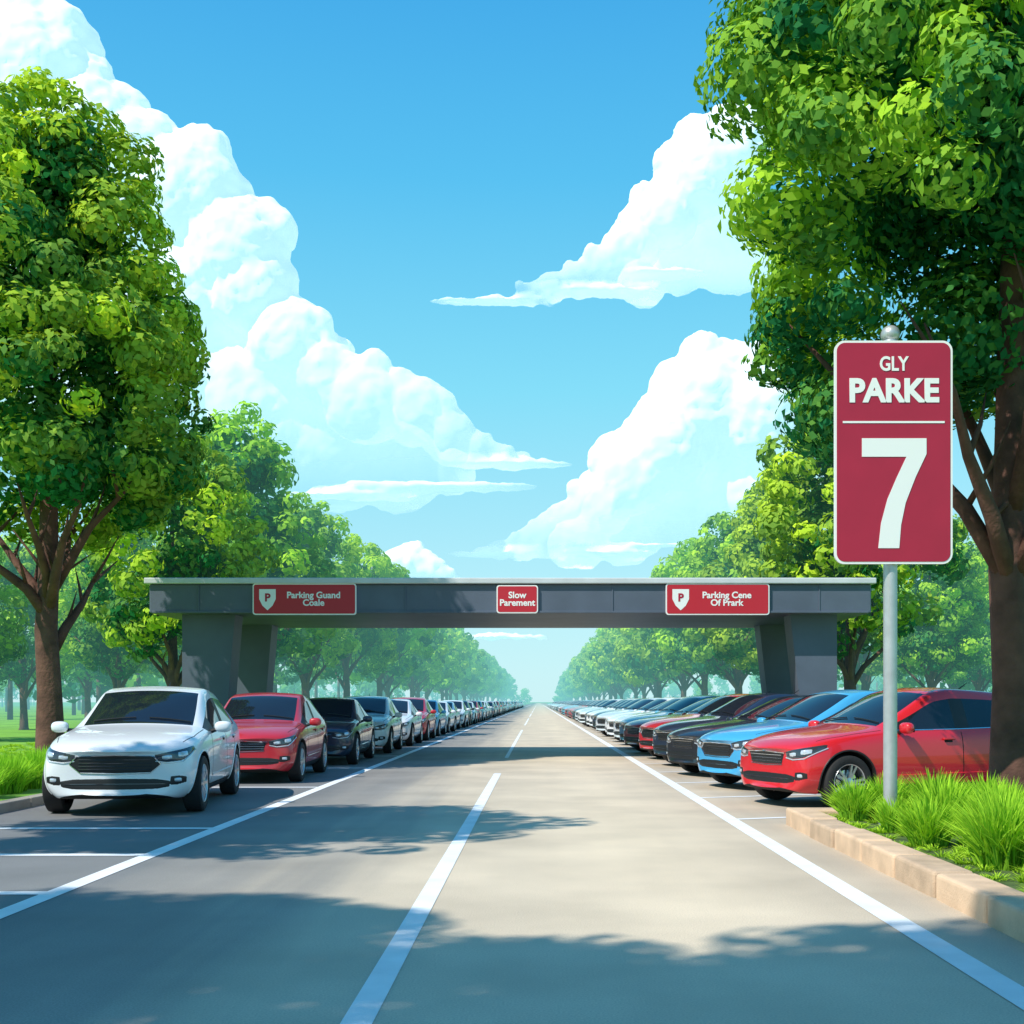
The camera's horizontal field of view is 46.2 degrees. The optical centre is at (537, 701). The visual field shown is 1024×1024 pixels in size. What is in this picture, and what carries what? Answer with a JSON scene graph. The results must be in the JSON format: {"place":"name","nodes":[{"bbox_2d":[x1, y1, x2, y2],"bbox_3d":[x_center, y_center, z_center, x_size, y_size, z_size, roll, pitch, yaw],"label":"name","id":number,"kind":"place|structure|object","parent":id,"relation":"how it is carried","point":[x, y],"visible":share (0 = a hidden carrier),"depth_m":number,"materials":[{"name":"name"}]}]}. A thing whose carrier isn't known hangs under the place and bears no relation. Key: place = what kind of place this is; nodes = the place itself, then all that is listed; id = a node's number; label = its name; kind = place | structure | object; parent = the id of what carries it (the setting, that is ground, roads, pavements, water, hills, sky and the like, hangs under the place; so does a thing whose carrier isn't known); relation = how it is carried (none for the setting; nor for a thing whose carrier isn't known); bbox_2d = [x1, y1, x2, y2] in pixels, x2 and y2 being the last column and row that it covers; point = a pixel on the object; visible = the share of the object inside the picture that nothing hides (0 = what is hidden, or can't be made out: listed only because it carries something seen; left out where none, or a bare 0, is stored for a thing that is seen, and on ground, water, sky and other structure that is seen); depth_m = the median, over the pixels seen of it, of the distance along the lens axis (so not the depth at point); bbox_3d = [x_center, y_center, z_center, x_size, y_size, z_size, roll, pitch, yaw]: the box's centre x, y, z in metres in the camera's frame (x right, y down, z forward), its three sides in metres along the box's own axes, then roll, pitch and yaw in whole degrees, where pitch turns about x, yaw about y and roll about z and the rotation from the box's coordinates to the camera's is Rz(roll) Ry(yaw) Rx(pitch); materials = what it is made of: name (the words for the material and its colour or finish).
{"place":"outdoors","nodes":[
{"label":"outdoors","id":0,"kind":"place"},
{"bbox_2d":[0,742,34,758],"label":"turf grass","id":1,"kind":"structure","parent":0,"point":[14,749],"depth_m":32.76,"materials":[{"name":"green plant"}]},
{"bbox_2d":[0,744,48,794],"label":"ornamental grass","id":2,"kind":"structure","parent":0,"point":[21,773],"depth_m":17.11,"materials":[{"name":"green plant"}]},
{"bbox_2d":[0,704,524,800],"bbox_3d":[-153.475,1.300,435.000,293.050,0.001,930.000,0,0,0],"label":"lawn","id":3,"kind":"structure","parent":0,"point":[10,732],"depth_m":61.18,"materials":[{"name":"green plant"}]},
{"bbox_2d":[0,547,30,665],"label":"broadleaf tree","id":4,"kind":"object","parent":3,"relation":"on","point":[8,645],"visible":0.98,"depth_m":40.40,"materials":[{"name":"green plant"}]},
{"bbox_2d":[0,527,80,729],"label":"broadleaf tree","id":5,"kind":"object","parent":3,"relation":"on","point":[16,671],"visible":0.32,"depth_m":55.40,"materials":[{"name":"green plant"}]},
{"bbox_2d":[26,570,129,717],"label":"broadleaf tree","id":6,"kind":"object","parent":3,"relation":"on","point":[79,672],"visible":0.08,"depth_m":71.12,"materials":[{"name":"green plant"}]},
{"bbox_2d":[0,66,216,752],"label":"broadleaf tree","id":7,"kind":"object","parent":3,"relation":"on","point":[64,209],"visible":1,"depth_m":23.42,"materials":[{"name":"green plant"}]},
{"bbox_2d":[58,523,167,688],"bbox_3d":[-17.257,-3.519,49.860,5.488,9.930,5.800,0,0,-32],"label":"broadleaf tree","id":8,"kind":"object","parent":3,"relation":"on","point":[112,663],"visible":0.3,"depth_m":48.92,"materials":[{"name":"green plant"}]},
{"bbox_2d":[140,539,181,686],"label":"broadleaf tree","id":9,"kind":"object","parent":3,"relation":"on","point":[152,668],"depth_m":62.62,"materials":[{"name":"green plant"}]},
{"bbox_2d":[79,432,281,686],"bbox_3d":[-11.206,-3.689,37.716,6.005,10.281,5.682,0,0,-20],"label":"broadleaf tree","id":10,"kind":"object","parent":3,"relation":"on","point":[140,625],"visible":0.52,"depth_m":36.44,"materials":[{"name":"green plant"}]},
{"bbox_2d":[155,400,342,657],"bbox_3d":[-10.940,-5.047,46.147,7.674,13.065,7.137,0,0,-12],"label":"broadleaf tree","id":11,"kind":"object","parent":3,"relation":"on","point":[257,460],"visible":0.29,"depth_m":45.31,"materials":[{"name":"green plant"}]},
{"bbox_2d":[273,657,317,692],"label":"broadleaf tree","id":12,"kind":"object","parent":3,"relation":"on","point":[279,677],"visible":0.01,"depth_m":80.64,"materials":[{"name":"green plant"}]},
{"bbox_2d":[268,492,371,697],"bbox_3d":[-11.053,-4.369,57.705,6.457,11.683,6.824,0,0,1],"label":"broadleaf tree","id":13,"kind":"object","parent":3,"relation":"on","point":[315,520],"visible":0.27,"depth_m":57.33,"materials":[{"name":"green plant"}]},
{"bbox_2d":[293,535,406,696],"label":"broadleaf tree","id":14,"kind":"object","parent":3,"relation":"on","point":[374,561],"visible":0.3,"depth_m":69.07,"materials":[{"name":"green plant"}]},
{"bbox_2d":[349,561,438,695],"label":"broadleaf tree","id":15,"kind":"object","parent":3,"relation":"on","point":[407,667],"visible":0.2,"depth_m":81.58,"materials":[{"name":"green plant"}]},
{"bbox_2d":[355,628,432,697],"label":"broadleaf tree","id":16,"kind":"object","parent":3,"relation":"on","point":[392,681],"visible":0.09,"depth_m":92.95,"materials":[{"name":"green plant"}]},
{"bbox_2d":[394,628,448,696],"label":"broadleaf tree","id":17,"kind":"object","parent":3,"relation":"on","point":[438,645],"visible":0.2,"depth_m":103.14,"materials":[{"name":"green plant"}]},
{"bbox_2d":[392,635,451,697],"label":"broadleaf tree","id":18,"kind":"object","parent":3,"relation":"on","point":[432,682],"visible":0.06,"depth_m":114.85,"materials":[{"name":"green plant"}]},
{"bbox_2d":[425,628,459,699],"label":"broadleaf tree","id":19,"kind":"object","parent":3,"relation":"on","point":[452,665],"visible":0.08,"depth_m":125.20,"materials":[{"name":"green plant"}]},
{"bbox_2d":[431,628,468,700],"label":"broadleaf tree","id":20,"kind":"object","parent":3,"relation":"on","point":[463,664],"visible":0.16,"depth_m":136.43,"materials":[{"name":"green plant"}]},
{"bbox_2d":[433,629,470,699],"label":"broadleaf tree","id":21,"kind":"object","parent":3,"relation":"on","point":[467,681],"visible":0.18,"depth_m":147.57,"materials":[{"name":"green plant"}]},
{"bbox_2d":[448,628,474,699],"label":"broadleaf tree","id":22,"kind":"object","parent":3,"relation":"on","point":[469,658],"visible":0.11,"depth_m":158.87,"materials":[{"name":"green plant"}]},
{"bbox_2d":[453,635,484,699],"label":"broadleaf tree","id":23,"kind":"object","parent":3,"relation":"on","point":[475,645],"visible":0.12,"depth_m":169.12,"materials":[{"name":"green plant"}]},
{"bbox_2d":[458,652,487,700],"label":"broadleaf tree","id":24,"kind":"object","parent":3,"relation":"on","point":[479,661],"visible":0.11,"depth_m":181.03,"materials":[{"name":"green plant"}]},
{"bbox_2d":[469,649,494,700],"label":"broadleaf tree","id":25,"kind":"object","parent":3,"relation":"on","point":[487,680],"visible":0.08,"depth_m":213.51,"materials":[{"name":"green plant"}]},
{"bbox_2d":[468,648,495,700],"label":"broadleaf tree","id":26,"kind":"object","parent":3,"relation":"on","point":[485,691],"visible":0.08,"depth_m":224.96,"materials":[{"name":"green plant"}]},
{"bbox_2d":[478,650,499,700],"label":"broadleaf tree","id":27,"kind":"object","parent":3,"relation":"on","point":[492,681],"visible":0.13,"depth_m":235.47,"materials":[{"name":"green plant"}]},
{"bbox_2d":[482,654,501,700],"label":"broadleaf tree","id":28,"kind":"object","parent":3,"relation":"on","point":[494,664],"visible":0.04,"depth_m":257.64,"materials":[{"name":"green plant"}]},
{"bbox_2d":[486,655,505,700],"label":"broadleaf tree","id":29,"kind":"object","parent":3,"relation":"on","point":[500,679],"visible":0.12,"depth_m":268.46,"materials":[{"name":"green plant"}]},
{"bbox_2d":[0,0,550,514],"bbox_3d":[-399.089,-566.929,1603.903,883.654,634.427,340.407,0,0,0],"label":"cloud","id":30,"kind":"structure","parent":0,"point":[290,362],"depth_m":1471.61,"materials":[{"name":"white"}]},
{"bbox_2d":[0,702,551,704],"bbox_3d":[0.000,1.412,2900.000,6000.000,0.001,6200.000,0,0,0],"label":"ground","id":31,"kind":"structure","parent":0,"point":[525,703],"depth_m":3392.31,"materials":[{"name":"green plant"}]},
{"bbox_2d":[0,793,43,812],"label":"kerb","id":32,"kind":"structure","parent":31,"relation":"on","point":[14,804],"depth_m":15.71,"materials":[{"name":"concrete"}]},
{"bbox_2d":[0,577,991,719],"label":"distant trees","id":33,"kind":"object","parent":31,"relation":"on","point":[73,690],"visible":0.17,"depth_m":172.99,"materials":[{"name":"green plant"}]},
{"bbox_2d":[144,578,875,706],"bbox_3d":[-0.670,-0.772,31.950,17.650,4.445,6.100,0,0,0],"label":"overhead canopy","id":34,"kind":"object","parent":31,"relation":"on","point":[229,641],"visible":0.65,"depth_m":29.50,"materials":[{"name":"grey paint"}]},
{"bbox_2d":[253,584,356,614],"bbox_3d":[-5.630,-2.480,28.950,2.500,0.760,0.070,0,0,0],"label":"direction sign","id":35,"kind":"object","parent":34,"relation":"attached to","point":[304,599],"visible":1,"depth_m":28.92,"materials":[{"name":"red metal"}]},
{"bbox_2d":[497,585,537,612],"bbox_3d":[-0.500,-2.480,28.951,1.000,0.680,0.067,0,0,0],"label":"direction sign","id":36,"kind":"object","parent":34,"relation":"attached to","point":[517,598],"visible":1,"depth_m":28.92,"materials":[{"name":"red metal"}]},
{"bbox_2d":[666,584,768,614],"bbox_3d":[4.330,-2.480,28.950,2.500,0.760,0.070,0,0,0],"label":"direction sign","id":37,"kind":"object","parent":34,"relation":"attached to","point":[717,599],"visible":1,"depth_m":28.92,"materials":[{"name":"red metal"}]},
{"bbox_2d":[382,540,456,576],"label":"cloud","id":38,"kind":"structure","parent":0,"point":[416,558],"depth_m":2381.56,"materials":[{"name":"white"}]},
{"bbox_2d":[0,0,995,701],"label":"sky","id":39,"kind":"structure","parent":0,"point":[421,154],"materials":[{"name":"blue"}]},
{"bbox_2d":[468,632,546,640],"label":"cloud","id":40,"kind":"structure","parent":0,"point":[489,636],"depth_m":2791.43,"materials":[{"name":"white"}]},
{"bbox_2d":[0,703,1023,1023],"bbox_3d":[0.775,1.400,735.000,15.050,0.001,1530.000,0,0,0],"label":"road","id":41,"kind":"structure","parent":0,"point":[590,879],"depth_m":8.14,"materials":[{"name":"grey asphalt"}]},
{"bbox_2d":[42,682,239,811],"bbox_3d":[-5.384,0.549,16.785,2.354,1.694,4.545,0,0,-6],"label":"parked car","id":42,"kind":"object","parent":41,"relation":"on","point":[149,742],"visible":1,"depth_m":15.07,"materials":[{"name":"paint"}]},
{"bbox_2d":[224,690,327,780],"bbox_3d":[-5.121,0.573,22.535,2.289,1.647,4.418,0,0,-2],"label":"parked car","id":43,"kind":"object","parent":41,"relation":"on","point":[282,732],"visible":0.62,"depth_m":21.50,"materials":[{"name":"paint"}]},
{"bbox_2d":[309,695,374,763],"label":"parked car","id":44,"kind":"object","parent":41,"relation":"on","point":[350,729],"visible":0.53,"depth_m":27.64,"materials":[{"name":"paint"}]},
{"bbox_2d":[343,694,402,752],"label":"parked car","id":45,"kind":"object","parent":41,"relation":"on","point":[384,713],"visible":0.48,"depth_m":33.53,"materials":[{"name":"paint"}]},
{"bbox_2d":[391,698,422,745],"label":"parked car","id":46,"kind":"object","parent":41,"relation":"on","point":[412,726],"visible":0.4,"depth_m":39.00,"materials":[{"name":"paint"}]},
{"bbox_2d":[0,713,815,894],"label":"parking bay line","id":47,"kind":"object","parent":41,"relation":"on","point":[20,892],"visible":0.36,"depth_m":13.24,"materials":[{"name":"paint"}]},
{"bbox_2d":[391,696,435,739],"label":"parked car","id":48,"kind":"object","parent":41,"relation":"on","point":[423,706],"visible":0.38,"depth_m":44.57,"materials":[{"name":"paint"}]},
{"bbox_2d":[427,700,446,735],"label":"parked car","id":49,"kind":"object","parent":41,"relation":"on","point":[441,722],"visible":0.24,"depth_m":50.03,"materials":[{"name":"paint"}]},
{"bbox_2d":[340,706,535,1023],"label":"line","id":50,"kind":"object","parent":41,"relation":"on","point":[365,1006],"visible":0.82,"depth_m":7.27,"materials":[{"name":"paint"}]},
{"bbox_2d":[438,701,455,732],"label":"parked car","id":51,"kind":"object","parent":41,"relation":"on","point":[450,719],"visible":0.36,"depth_m":55.48,"materials":[{"name":"paint"}]},
{"bbox_2d":[443,701,460,729],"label":"parked car","id":52,"kind":"object","parent":41,"relation":"on","point":[457,715],"visible":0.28,"depth_m":61.24,"materials":[{"name":"paint"}]},
{"bbox_2d":[443,700,469,727],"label":"parked car","id":53,"kind":"object","parent":41,"relation":"on","point":[463,708],"visible":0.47,"depth_m":66.03,"materials":[{"name":"paint"}]},
{"bbox_2d":[460,700,474,725],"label":"parked car","id":54,"kind":"object","parent":41,"relation":"on","point":[466,703],"visible":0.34,"depth_m":71.61,"materials":[{"name":"paint"}]},
{"bbox_2d":[468,702,478,723],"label":"parked car","id":55,"kind":"object","parent":41,"relation":"on","point":[475,715],"visible":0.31,"depth_m":76.84,"materials":[{"name":"paint"}]},
{"bbox_2d":[466,700,482,722],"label":"parked car","id":56,"kind":"object","parent":41,"relation":"on","point":[476,705],"visible":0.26,"depth_m":82.38,"materials":[{"name":"paint"}]},
{"bbox_2d":[0,706,1023,1009],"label":"edge line","id":57,"kind":"object","parent":41,"relation":"on","point":[994,980],"visible":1,"depth_m":9.08,"materials":[{"name":"paint"}]},
{"bbox_2d":[579,701,617,725],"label":"parked car","id":58,"kind":"object","parent":41,"relation":"on","point":[581,717],"visible":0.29,"depth_m":67.80,"materials":[{"name":"paint"}]},
{"bbox_2d":[577,699,622,724],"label":"parked car","id":59,"kind":"object","parent":41,"relation":"on","point":[607,703],"visible":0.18,"depth_m":71.24,"materials":[{"name":"paint"}]},
{"bbox_2d":[586,699,629,728],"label":"parked car","id":60,"kind":"object","parent":41,"relation":"on","point":[589,713],"visible":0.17,"depth_m":61.72,"materials":[{"name":"paint"}]},
{"bbox_2d":[592,698,646,727],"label":"parked car","id":61,"kind":"object","parent":41,"relation":"on","point":[616,709],"visible":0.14,"depth_m":55.32,"materials":[{"name":"paint"}]},
{"bbox_2d":[589,697,654,728],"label":"parked car","id":62,"kind":"object","parent":41,"relation":"on","point":[592,714],"visible":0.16,"depth_m":58.52,"materials":[{"name":"paint"}]},
{"bbox_2d":[595,698,659,735],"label":"parked car","id":63,"kind":"object","parent":41,"relation":"on","point":[600,722],"visible":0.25,"depth_m":48.72,"materials":[{"name":"paint"}]},
{"bbox_2d":[606,700,668,740],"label":"parked car","id":64,"kind":"object","parent":41,"relation":"on","point":[610,726],"visible":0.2,"depth_m":42.34,"materials":[{"name":"paint"}]},
{"bbox_2d":[605,697,676,736],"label":"parked car","id":65,"kind":"object","parent":41,"relation":"on","point":[652,704],"visible":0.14,"depth_m":45.51,"materials":[{"name":"paint"}]},
{"bbox_2d":[613,697,684,742],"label":"parked car","id":66,"kind":"object","parent":41,"relation":"on","point":[620,719],"visible":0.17,"depth_m":39.23,"materials":[{"name":"paint"}]},
{"bbox_2d":[623,697,715,751],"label":"parked car","id":67,"kind":"object","parent":41,"relation":"on","point":[631,733],"visible":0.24,"depth_m":32.68,"materials":[{"name":"paint"}]},
{"bbox_2d":[619,694,725,746],"bbox_3d":[4.695,0.557,36.398,4.503,1.678,2.333,0,0,-20],"label":"parked car","id":68,"kind":"object","parent":41,"relation":"on","point":[680,704],"visible":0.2,"depth_m":35.94,"materials":[{"name":"paint"}]},
{"bbox_2d":[638,692,768,756],"bbox_3d":[4.754,0.557,29.973,4.503,1.678,2.333,0,0,-19],"label":"parked car","id":69,"kind":"object","parent":41,"relation":"on","point":[646,730],"visible":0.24,"depth_m":29.50,"materials":[{"name":"paint"}]},
{"bbox_2d":[652,690,800,763],"bbox_3d":[4.794,0.557,26.801,4.503,1.678,2.333,0,0,-20],"label":"parked car","id":70,"kind":"object","parent":41,"relation":"on","point":[738,706],"visible":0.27,"depth_m":26.24,"materials":[{"name":"paint"}]},
{"bbox_2d":[666,695,807,772],"bbox_3d":[4.834,0.597,23.517,4.710,1.598,2.332,0,0,-21],"label":"parked car","id":71,"kind":"object","parent":41,"relation":"on","point":[682,746],"visible":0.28,"depth_m":22.93,"materials":[{"name":"paint"}]},
{"bbox_2d":[697,690,882,783],"bbox_3d":[4.912,0.557,20.206,4.503,1.678,2.333,0,0,-20],"label":"parked car","id":72,"kind":"object","parent":41,"relation":"on","point":[718,755],"visible":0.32,"depth_m":19.52,"materials":[{"name":"paint"}]},
{"bbox_2d":[740,683,991,807],"bbox_3d":[5.082,0.557,16.934,4.503,1.678,2.333,0,0,-21],"label":"parked car","id":73,"kind":"object","parent":41,"relation":"on","point":[947,730],"visible":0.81,"depth_m":16.06,"materials":[{"name":"paint"}]},
{"bbox_2d":[786,808,1023,942],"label":"planter kerb","id":74,"kind":"structure","parent":41,"relation":"on","point":[996,905],"depth_m":8.93,"materials":[{"name":"concrete"}]},
{"bbox_2d":[447,100,775,308],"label":"cloud","id":75,"kind":"structure","parent":0,"point":[662,237],"depth_m":1779.54,"materials":[{"name":"white"}]},
{"bbox_2d":[464,330,823,568],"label":"cloud","id":76,"kind":"structure","parent":0,"point":[688,435],"depth_m":1667.14,"materials":[{"name":"white"}]},
{"bbox_2d":[825,811,1023,891],"bbox_3d":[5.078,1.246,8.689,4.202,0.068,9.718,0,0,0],"label":"turf grass","id":77,"kind":"structure","parent":0,"point":[960,852],"depth_m":9.95,"materials":[{"name":"green plant"}]},
{"bbox_2d":[693,0,1023,790],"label":"broadleaf tree","id":78,"kind":"object","parent":77,"relation":"on","point":[925,98],"visible":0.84,"depth_m":13.00,"materials":[{"name":"green plant"}]},
{"bbox_2d":[834,325,952,824],"bbox_3d":[3.640,-1.257,12.400,1.209,5.264,0.260,0,0,0],"label":"parking sign","id":79,"kind":"object","parent":77,"relation":"on","point":[893,451],"visible":0.94,"depth_m":12.28,"materials":[{"name":"metal"}]},
{"bbox_2d":[818,766,1023,870],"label":"ornamental grass","id":80,"kind":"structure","parent":77,"relation":"on","point":[983,819],"depth_m":10.49,"materials":[{"name":"green plant"}]},
{"label":"lawn","id":81,"kind":"structure","parent":0,"visible":0},
{"bbox_2d":[569,643,591,699],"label":"broadleaf tree","id":82,"kind":"object","parent":81,"relation":"on","point":[579,655],"visible":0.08,"depth_m":215.86,"materials":[{"name":"green plant"}]},
{"bbox_2d":[576,648,596,699],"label":"broadleaf tree","id":83,"kind":"object","parent":81,"relation":"on","point":[581,685],"visible":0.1,"depth_m":205.08,"materials":[{"name":"green plant"}]},
{"bbox_2d":[576,642,602,699],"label":"broadleaf tree","id":84,"kind":"object","parent":81,"relation":"on","point":[582,668],"visible":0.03,"depth_m":193.87,"materials":[{"name":"green plant"}]},
{"bbox_2d":[579,643,607,699],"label":"broadleaf tree","id":85,"kind":"object","parent":81,"relation":"on","point":[592,688],"visible":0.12,"depth_m":182.55,"materials":[{"name":"green plant"}]},
{"bbox_2d":[585,630,612,698],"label":"broadleaf tree","id":86,"kind":"object","parent":81,"relation":"on","point":[592,640],"visible":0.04,"depth_m":160.88,"materials":[{"name":"green plant"}]},
{"bbox_2d":[586,628,628,698],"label":"broadleaf tree","id":87,"kind":"object","parent":81,"relation":"on","point":[601,685],"visible":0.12,"depth_m":149.61,"materials":[{"name":"green plant"}]},
{"bbox_2d":[589,628,633,698],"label":"broadleaf tree","id":88,"kind":"object","parent":81,"relation":"on","point":[600,660],"visible":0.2,"depth_m":138.36,"materials":[{"name":"green plant"}]},
{"bbox_2d":[603,628,640,698],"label":"broadleaf tree","id":89,"kind":"object","parent":81,"relation":"on","point":[612,646],"visible":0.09,"depth_m":127.34,"materials":[{"name":"green plant"}]},
{"bbox_2d":[615,632,653,697],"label":"broadleaf tree","id":90,"kind":"object","parent":81,"relation":"on","point":[643,688],"visible":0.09,"depth_m":116.68,"materials":[{"name":"green plant"}]},
{"bbox_2d":[611,576,678,697],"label":"broadleaf tree","id":91,"kind":"object","parent":81,"relation":"on","point":[626,672],"visible":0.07,"depth_m":106.27,"materials":[{"name":"green plant"}]},
{"bbox_2d":[614,628,689,697],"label":"broadleaf tree","id":92,"kind":"object","parent":81,"relation":"on","point":[628,652],"visible":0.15,"depth_m":94.24,"materials":[{"name":"green plant"}]},
{"bbox_2d":[630,547,699,696],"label":"broadleaf tree","id":93,"kind":"object","parent":81,"relation":"on","point":[656,665],"visible":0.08,"depth_m":83.89,"materials":[{"name":"green plant"}]},
{"bbox_2d":[647,537,734,694],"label":"broadleaf tree","id":94,"kind":"object","parent":81,"relation":"on","point":[674,658],"visible":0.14,"depth_m":70.08,"materials":[{"name":"green plant"}]},
{"bbox_2d":[673,499,755,693],"bbox_3d":[9.686,-4.369,59.900,6.824,11.683,6.457,0,0,10],"label":"broadleaf tree","id":95,"kind":"object","parent":81,"relation":"on","point":[703,555],"visible":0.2,"depth_m":59.68,"materials":[{"name":"green plant"}]},
{"bbox_2d":[698,460,843,675],"bbox_3d":[10.035,-4.283,49.314,6.278,11.493,6.750,0,0,34],"label":"broadleaf tree","id":96,"kind":"object","parent":81,"relation":"on","point":[748,563],"visible":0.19,"depth_m":48.19,"materials":[{"name":"green plant"}]},
{"bbox_2d":[752,410,970,689],"bbox_3d":[9.793,-4.369,37.688,6.824,11.683,6.457,0,0,-43],"label":"broadleaf tree","id":97,"kind":"object","parent":81,"relation":"on","point":[783,494],"visible":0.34,"depth_m":37.10,"materials":[{"name":"green plant"}]},
{"bbox_2d":[837,564,917,689],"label":"broadleaf tree","id":98,"kind":"object","parent":81,"relation":"on","point":[873,668],"visible":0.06,"depth_m":65.43,"materials":[{"name":"green plant"}]},
{"bbox_2d":[872,516,988,686],"bbox_3d":[17.107,-3.519,52.259,5.800,9.930,5.488,0,0,-40],"label":"broadleaf tree","id":99,"kind":"object","parent":81,"relation":"on","point":[948,639],"visible":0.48,"depth_m":50.92,"materials":[{"name":"green plant"}]},
{"bbox_2d":[926,539,991,690],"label":"broadleaf tree","id":100,"kind":"object","parent":81,"relation":"on","point":[980,674],"visible":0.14,"depth_m":59.07,"materials":[{"name":"green plant"}]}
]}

